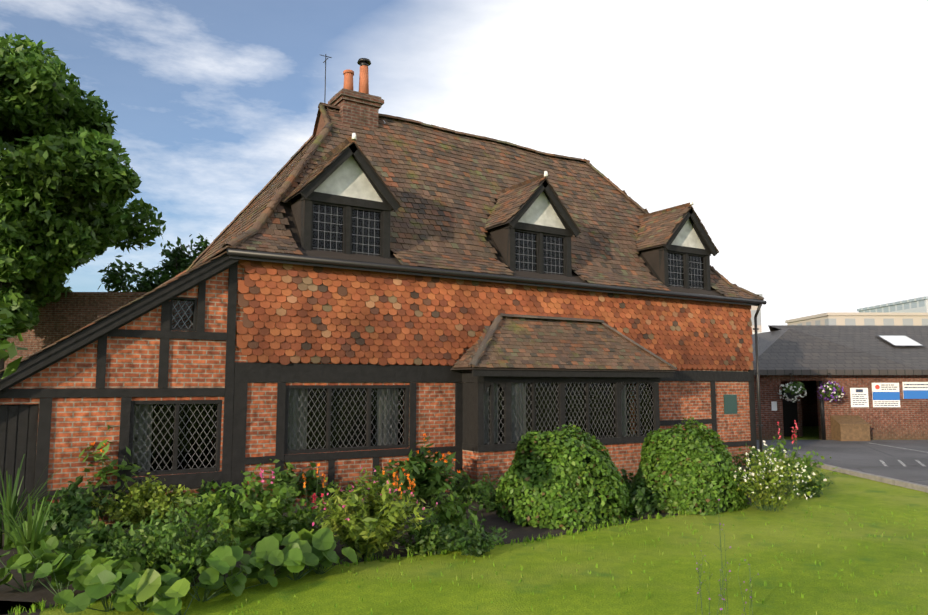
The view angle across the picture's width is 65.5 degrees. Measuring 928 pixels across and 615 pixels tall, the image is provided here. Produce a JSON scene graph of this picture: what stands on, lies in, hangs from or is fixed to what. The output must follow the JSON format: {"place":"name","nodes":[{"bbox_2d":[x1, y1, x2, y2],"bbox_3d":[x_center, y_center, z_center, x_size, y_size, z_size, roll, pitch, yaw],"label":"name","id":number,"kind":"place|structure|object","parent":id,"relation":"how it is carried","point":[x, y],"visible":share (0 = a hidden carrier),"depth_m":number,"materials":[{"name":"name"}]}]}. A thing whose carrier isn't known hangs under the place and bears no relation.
{"place":"outdoors","nodes":[
{"label":"outdoors","id":0,"kind":"place"},
{"bbox_2d":[0,600,41,614],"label":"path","id":1,"kind":"structure","parent":0,"point":[37,612],"depth_m":6.81,"materials":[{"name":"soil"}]},
{"bbox_2d":[98,234,209,291],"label":"tree","id":2,"kind":"object","parent":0,"point":[164,276],"depth_m":41.02,"materials":[{"name":"green plant"}]},
{"bbox_2d":[0,0,927,331],"label":"sky","id":3,"kind":"structure","parent":0,"point":[795,132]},
{"bbox_2d":[2,426,927,614],"bbox_3d":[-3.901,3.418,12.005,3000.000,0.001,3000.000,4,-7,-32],"label":"ground","id":4,"kind":"structure","parent":0,"point":[671,588],"depth_m":8.18,"materials":[{"name":"green plant"}]},
{"bbox_2d":[4,292,146,368],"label":"roof","id":5,"kind":"structure","parent":4,"relation":"on","point":[69,314],"depth_m":24.78,"materials":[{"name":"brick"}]},
{"bbox_2d":[0,33,165,369],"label":"tree","id":6,"kind":"object","parent":4,"relation":"on","point":[70,131],"depth_m":21.90,"materials":[{"name":"green plant"}]},
{"bbox_2d":[0,260,751,523],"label":"brick wall","id":7,"kind":"structure","parent":4,"relation":"on","point":[78,425],"depth_m":12.20,"materials":[{"name":"red brick"}]},
{"bbox_2d":[0,248,234,373],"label":"catslide tiles","id":8,"kind":"object","parent":7,"relation":"on","point":[105,316],"visible":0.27,"depth_m":11.26,"materials":[{"name":"brown tile"}]},
{"bbox_2d":[206,133,755,299],"bbox_3d":[0.310,-2.325,18.995,14.400,4.154,6.750,4,-7,-32],"label":"roof base","id":9,"kind":"object","parent":7,"relation":"on","point":[296,237],"visible":0.09,"depth_m":14.49,"materials":[{"name":"grey"}]},
{"bbox_2d":[316,107,349,134],"bbox_3d":[-3.101,-4.381,17.048,0.515,0.664,0.970,4,-7,-32],"label":"gablet","id":10,"kind":"object","parent":9,"relation":"on","point":[321,124],"visible":0.27,"depth_m":16.91,"materials":[{"name":"brown tile"}]},
{"bbox_2d":[328,88,383,133],"bbox_3d":[-2.608,-4.316,17.354,1.100,1.500,0.840,4,-7,-32],"label":"chimney","id":11,"kind":"object","parent":9,"relation":"on","point":[359,109],"visible":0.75,"depth_m":17.08,"materials":[{"name":"brick"}]},
{"bbox_2d":[321,54,370,102],"bbox_3d":[-2.855,-5.316,17.351,1.268,1.490,0.418,4,-7,-32],"label":"chimney cowl","id":12,"kind":"object","parent":11,"relation":"on","point":[364,61],"visible":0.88,"depth_m":17.50,"materials":[{"name":"black metal"}]},
{"bbox_2d":[343,65,368,93],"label":"chimney pots","id":13,"kind":"object","parent":11,"relation":"on","point":[363,80],"visible":0.77,"depth_m":17.46,"materials":[{"name":"orange ceramic"}]},
{"bbox_2d":[156,102,763,299],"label":"roof tiles","id":14,"kind":"object","parent":9,"relation":"on","point":[477,174],"visible":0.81,"depth_m":17.16,"materials":[{"name":"brown tile"}]},
{"bbox_2d":[283,142,718,253],"bbox_3d":[1.428,-2.247,16.950,11.500,1.120,1.830,4,-7,-32],"label":"dormer roof base","id":15,"kind":"object","parent":14,"relation":"on","point":[298,192],"visible":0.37,"depth_m":16.25,"materials":[{"name":"black wood"}]},
{"bbox_2d":[290,198,664,284],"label":"dormer cheeks","id":16,"kind":"object","parent":9,"relation":"attached to","point":[500,238],"visible":0.5,"depth_m":16.07,"materials":[{"name":"black wood"}]},
{"bbox_2d":[283,136,718,251],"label":"dormer tiles","id":17,"kind":"object","parent":9,"relation":"attached to","point":[655,228],"visible":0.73,"depth_m":16.93,"materials":[{"name":"brown tile"}]},
{"bbox_2d":[352,133,693,204],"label":"finials","id":18,"kind":"object","parent":17,"relation":"on","point":[545,172],"visible":0.98,"depth_m":16.18,"materials":[{"name":"white"}]},
{"bbox_2d":[227,248,766,456],"bbox_3d":[2.080,1.594,15.762,14.400,4.376,0.305,4,-7,-32],"label":"gutter","id":19,"kind":"object","parent":7,"relation":"attached to","point":[329,262],"visible":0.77,"depth_m":14.92,"materials":[{"name":"black metal"}]},
{"bbox_2d":[450,358,674,371],"bbox_3d":[2.310,0.826,15.712,5.650,1.110,0.850,4,-7,-32],"label":"bay roof gutter","id":20,"kind":"object","parent":7,"relation":"attached to","point":[485,368],"visible":0.2,"depth_m":15.00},
{"bbox_2d":[452,313,676,369],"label":"bay roof tiles","id":21,"kind":"object","parent":7,"relation":"attached to","point":[518,341],"visible":0.98,"depth_m":15.49,"materials":[{"name":"brown tile"}]},
{"bbox_2d":[472,370,672,376],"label":"bay fascia","id":22,"kind":"structure","parent":7,"relation":"attached to","point":[526,373],"depth_m":15.07,"materials":[{"name":"black wood"}]},
{"bbox_2d":[723,394,736,413],"bbox_3d":[7.016,2.545,19.007,0.500,0.500,0.025,4,-7,-32],"label":"plaque","id":23,"kind":"object","parent":7,"relation":"attached to","point":[730,404],"visible":0.86,"depth_m":18.99,"materials":[{"name":"green metal"}]},
{"bbox_2d":[0,142,756,532],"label":"timber","id":24,"kind":"object","parent":4,"relation":"on","point":[306,373],"visible":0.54,"depth_m":12.54,"materials":[{"name":"black wood"}]},
{"bbox_2d":[132,206,702,471],"bbox_3d":[0.731,0.603,15.012,13.779,4.732,0.710,4,-7,-32],"label":"lead","id":25,"kind":"object","parent":24,"relation":"on","point":[374,245],"visible":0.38,"depth_m":13.66,"materials":[{"name":"grey metal"}]},
{"bbox_2d":[132,204,703,471],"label":"windows","id":26,"kind":"structure","parent":24,"relation":"on","point":[554,247],"depth_m":13.74,"materials":[{"name":"black glass"}]},
{"bbox_2d":[237,260,753,369],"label":"hung wall tiles","id":27,"kind":"object","parent":24,"relation":"attached to","point":[329,309],"visible":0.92,"depth_m":14.20,"materials":[{"name":"orange tile"}]},
{"bbox_2d":[314,155,703,248],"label":"dormer gable","id":28,"kind":"structure","parent":24,"relation":"attached to","point":[347,178],"depth_m":14.09,"materials":[{"name":"white paint"}]},
{"bbox_2d":[499,250,659,280],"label":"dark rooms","id":29,"kind":"object","parent":24,"relation":"on","point":[658,278],"visible":0.02,"depth_m":18.62,"materials":[{"name":"black"}]},
{"bbox_2d":[0,463,793,614],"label":"bed","id":30,"kind":"object","parent":4,"relation":"on","point":[11,595],"visible":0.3,"depth_m":9.40,"materials":[{"name":"soil"}]},
{"bbox_2d":[0,420,833,614],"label":"stems","id":31,"kind":"object","parent":30,"relation":"on","point":[295,575],"visible":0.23,"depth_m":8.70,"materials":[{"name":"green plant"}]},
{"bbox_2d":[91,420,826,613],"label":"petals","id":32,"kind":"object","parent":31,"relation":"on","point":[314,496],"visible":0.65,"depth_m":11.78,"materials":[{"name":"plant"}]},
{"bbox_2d":[0,288,837,614],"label":"shrubs","id":33,"kind":"object","parent":4,"relation":"on","point":[40,538],"visible":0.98,"depth_m":9.54,"materials":[{"name":"green plant"}]},
{"bbox_2d":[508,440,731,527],"bbox_3d":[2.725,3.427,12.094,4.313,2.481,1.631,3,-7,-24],"label":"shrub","id":34,"kind":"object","parent":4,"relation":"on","point":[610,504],"visible":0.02,"depth_m":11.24,"materials":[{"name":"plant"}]},
{"bbox_2d":[750,294,762,331],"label":"tower","id":35,"kind":"structure","parent":4,"relation":"on","point":[753,309],"depth_m":85.65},
{"bbox_2d":[819,381,825,439],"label":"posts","id":36,"kind":"object","parent":4,"relation":"on","point":[822,417],"visible":0.85,"depth_m":27.65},
{"bbox_2d":[754,375,927,439],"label":"walls","id":37,"kind":"structure","parent":4,"relation":"on","point":[907,419],"depth_m":27.80,"materials":[{"name":"red brick"}]},
{"bbox_2d":[782,384,798,436],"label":"door","id":38,"kind":"structure","parent":37,"relation":"in","point":[790,414],"depth_m":29.27,"materials":[{"name":"black wood"}]},
{"bbox_2d":[751,325,927,374],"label":"roof","id":39,"kind":"structure","parent":37,"relation":"on","point":[825,349],"depth_m":29.12,"materials":[{"name":"grey tile"}]},
{"bbox_2d":[875,334,925,345],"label":"rooflight frames","id":40,"kind":"structure","parent":39,"relation":"on","point":[900,345],"depth_m":30.53,"materials":[{"name":"white metal"}]},
{"bbox_2d":[880,336,920,344],"bbox_3d":[20.121,1.404,30.582,4.500,0.507,1.200,0,-6,-1],"label":"skylight","id":41,"kind":"object","parent":40,"relation":"in","point":[900,340],"visible":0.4,"depth_m":30.57},
{"bbox_2d":[771,382,927,410],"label":"wall signs","id":42,"kind":"object","parent":37,"relation":"attached to","point":[852,391],"visible":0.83,"depth_m":27.83,"materials":[{"name":"white plastic"}]},
{"bbox_2d":[852,384,927,405],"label":"sign lettering","id":43,"kind":"object","parent":42,"relation":"on","point":[859,390],"visible":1,"depth_m":27.80},
{"bbox_2d":[873,390,927,399],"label":"blue sign panels","id":44,"kind":"object","parent":42,"relation":"attached to","point":[915,394],"visible":0.91,"depth_m":27.83,"materials":[{"name":"blue plastic"}]},
{"bbox_2d":[757,440,927,485],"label":"car park","id":45,"kind":"structure","parent":4,"relation":"on","point":[864,456],"depth_m":21.83,"materials":[{"name":"grey asphalt"}]},
{"bbox_2d":[830,415,870,440],"bbox_3d":[14.608,4.562,27.291,1.160,0.920,0.740,0,-6,-1],"label":"wooden box","id":46,"kind":"object","parent":45,"relation":"on","point":[850,427],"visible":0.89,"depth_m":26.97,"materials":[{"name":"brown wood"}]},
{"bbox_2d":[757,449,927,492],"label":"kerb","id":47,"kind":"structure","parent":4,"relation":"on","point":[905,484],"depth_m":15.96,"materials":[{"name":"grey concrete"}]},
{"bbox_2d":[785,312,927,325],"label":"building","id":48,"kind":"structure","parent":4,"relation":"on","point":[874,318],"depth_m":96.92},
{"bbox_2d":[857,296,927,312],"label":"building","id":49,"kind":"structure","parent":4,"relation":"on","point":[918,305],"depth_m":112.68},
{"bbox_2d":[872,443,927,465],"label":"parking lines","id":50,"kind":"object","parent":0,"point":[900,461],"visible":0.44,"depth_m":19.84,"materials":[{"name":"white paint"}]}
]}

